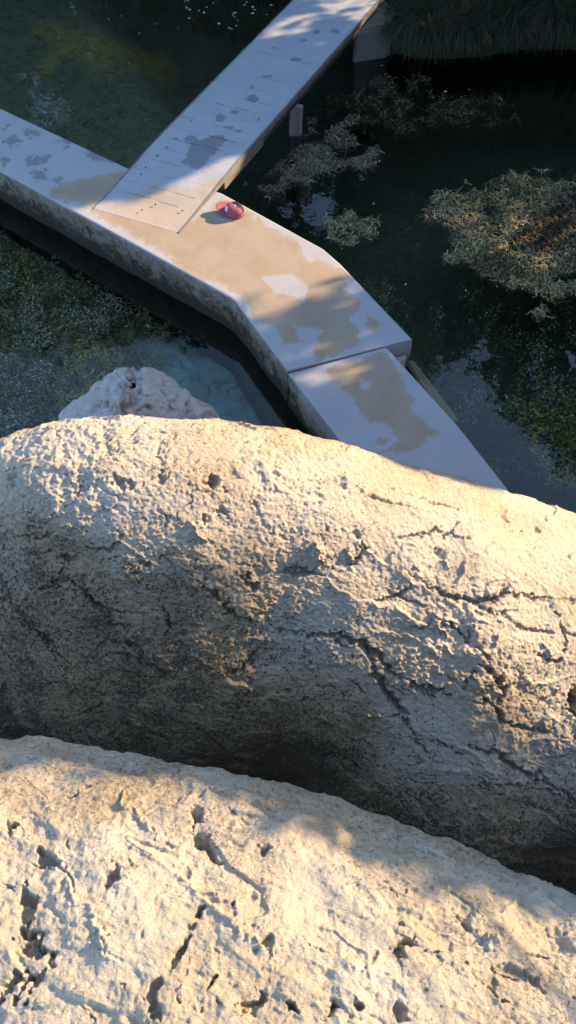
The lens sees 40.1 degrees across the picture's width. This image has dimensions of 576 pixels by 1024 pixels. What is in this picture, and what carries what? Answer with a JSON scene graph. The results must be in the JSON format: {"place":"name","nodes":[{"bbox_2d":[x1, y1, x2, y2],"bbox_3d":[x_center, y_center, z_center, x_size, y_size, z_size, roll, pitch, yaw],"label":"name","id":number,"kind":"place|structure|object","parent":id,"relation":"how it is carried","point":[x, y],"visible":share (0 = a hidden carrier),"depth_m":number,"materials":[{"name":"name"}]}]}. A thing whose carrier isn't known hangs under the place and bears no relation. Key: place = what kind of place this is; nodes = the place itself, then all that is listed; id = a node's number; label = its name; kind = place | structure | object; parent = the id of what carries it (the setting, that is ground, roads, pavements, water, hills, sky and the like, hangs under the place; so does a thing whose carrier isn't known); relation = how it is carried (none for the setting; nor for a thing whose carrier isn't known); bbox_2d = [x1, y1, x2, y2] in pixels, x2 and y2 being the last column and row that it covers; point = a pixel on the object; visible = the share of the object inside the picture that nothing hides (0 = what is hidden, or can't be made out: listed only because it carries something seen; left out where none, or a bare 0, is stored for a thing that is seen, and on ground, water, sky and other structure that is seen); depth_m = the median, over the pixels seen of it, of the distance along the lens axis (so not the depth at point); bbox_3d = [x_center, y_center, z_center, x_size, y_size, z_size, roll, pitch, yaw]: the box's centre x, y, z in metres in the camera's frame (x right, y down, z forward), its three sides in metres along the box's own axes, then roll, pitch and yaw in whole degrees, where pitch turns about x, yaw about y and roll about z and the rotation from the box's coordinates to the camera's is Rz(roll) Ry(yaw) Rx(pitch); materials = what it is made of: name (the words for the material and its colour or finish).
{"place":"outdoors","nodes":[
{"label":"outdoors","id":0,"kind":"place"},
{"bbox_2d":[0,0,575,512],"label":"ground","id":1,"kind":"structure","parent":0,"point":[62,64],"depth_m":11.66,"materials":[{"name":"green liquid"}]},
{"bbox_2d":[0,229,172,438],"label":"underwater plants","id":2,"kind":"object","parent":1,"relation":"on","point":[40,374],"visible":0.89,"depth_m":9.38,"materials":[{"name":"plant"}]},
{"bbox_2d":[58,367,219,420],"bbox_3d":[-1.278,-0.320,7.669,1.739,2.981,0.961,0,60,0],"label":"pitted rock","id":3,"kind":"object","parent":1,"relation":"on","point":[148,391],"visible":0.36,"depth_m":6.55,"materials":[{"name":"white stone"}]},
{"bbox_2d":[0,109,411,427],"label":"concrete walkway","id":4,"kind":"structure","parent":1,"relation":"on","point":[268,305],"depth_m":8.70,"materials":[{"name":"beige concrete"}]},
{"bbox_2d":[216,201,244,219],"bbox_3d":[-0.641,-3.395,8.789,0.333,0.113,0.204,17,71,-1],"label":"baseball cap","id":5,"kind":"object","parent":4,"relation":"on","point":[234,210],"visible":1,"depth_m":8.77,"materials":[{"name":"pink fabric"}]},
{"bbox_2d":[93,0,383,232],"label":"gangway","id":6,"kind":"object","parent":4,"relation":"on","point":[206,144],"visible":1,"depth_m":9.67,"materials":[{"name":"concrete"}]},
{"bbox_2d":[233,361,286,427],"bbox_3d":[-0.091,-0.770,8.903,0.293,0.750,2.096,-24,63,-13],"label":"sunken ledge","id":7,"kind":"object","parent":1,"relation":"on","point":[266,413],"visible":0.24,"depth_m":8.80,"materials":[{"name":"grey concrete"}]},
{"bbox_2d":[0,414,575,894],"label":"boulder","id":8,"kind":"object","parent":1,"relation":"on","point":[360,628],"visible":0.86,"depth_m":4.74,"materials":[{"name":"stone"}]},
{"bbox_2d":[0,735,575,1023],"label":"limestone ledge","id":9,"kind":"object","parent":1,"relation":"on","point":[136,888],"visible":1,"depth_m":1.41,"materials":[{"name":"beige stone"}]},
{"bbox_2d":[348,2,393,130],"bbox_3d":[1.275,-6.584,11.688,0.471,1.540,0.998,14,61,8],"label":"stone abutment","id":10,"kind":"object","parent":1,"relation":"on","point":[370,57],"visible":0.43,"depth_m":11.22,"materials":[{"name":"grey stone"}]},
{"bbox_2d":[288,348,509,492],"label":"concrete slab","id":11,"kind":"structure","parent":1,"relation":"on","point":[382,402],"depth_m":7.50,"materials":[{"name":"grey concrete"}]},
{"bbox_2d":[396,355,406,366],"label":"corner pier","id":12,"kind":"structure","parent":1,"relation":"on","point":[401,360],"depth_m":8.12,"materials":[{"name":"concrete"}]},
{"bbox_2d":[406,361,458,425],"bbox_3d":[1.501,-1.163,8.604,0.166,0.500,0.954,-24,63,-13],"label":"submerged footing","id":13,"kind":"object","parent":1,"relation":"on","point":[413,369],"visible":0.24,"depth_m":8.41,"materials":[{"name":"concrete"}]},
{"bbox_2d":[359,258,575,494],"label":"underwater plants","id":14,"kind":"object","parent":1,"relation":"on","point":[502,412],"visible":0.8,"depth_m":8.91,"materials":[{"name":"plant"}]},
{"bbox_2d":[365,0,575,66],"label":"bank grass","id":15,"kind":"structure","parent":1,"relation":"on","point":[515,28],"depth_m":10.71,"materials":[{"name":"green plant"}]},
{"label":"water","id":16,"kind":"structure","parent":0,"visible":0},
{"bbox_2d":[286,104,302,217],"bbox_3d":[0.085,-4.745,10.765,0.219,1.700,0.103,0,60,0],"label":"support post","id":17,"kind":"object","parent":16,"relation":"in","point":[295,126],"visible":0.72,"depth_m":10.43,"materials":[{"name":"grey wood"}]},
{"bbox_2d":[243,113,384,202],"bbox_3d":[0.264,-4.635,10.205,2.074,0.099,1.357,-22,62,-12],"label":"floating weed","id":18,"kind":"object","parent":16,"relation":"on","point":[312,160],"visible":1,"depth_m":10.09,"materials":[{"name":"plant"}]},
{"bbox_2d":[322,208,381,248],"bbox_3d":[0.782,-3.452,9.503,0.751,0.062,0.683,-22,62,-12],"label":"floating weed","id":19,"kind":"object","parent":16,"relation":"on","point":[364,228],"visible":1,"depth_m":9.48,"materials":[{"name":"plant"}]},
{"bbox_2d":[322,64,520,140],"bbox_3d":[1.822,-5.641,10.798,2.718,0.112,1.698,0,60,0],"label":"floating weed","id":20,"kind":"object","parent":16,"relation":"on","point":[359,110],"visible":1,"depth_m":10.70,"materials":[{"name":"plant"}]},
{"bbox_2d":[417,168,575,322],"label":"floating weed","id":21,"kind":"object","parent":16,"relation":"on","point":[499,274],"visible":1,"depth_m":9.43,"materials":[{"name":"plant"}]},
{"bbox_2d":[506,389,575,492],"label":"underwater plants","id":22,"kind":"object","parent":16,"relation":"in","point":[551,420],"visible":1,"depth_m":8.11,"materials":[{"name":"plant"}]}
]}

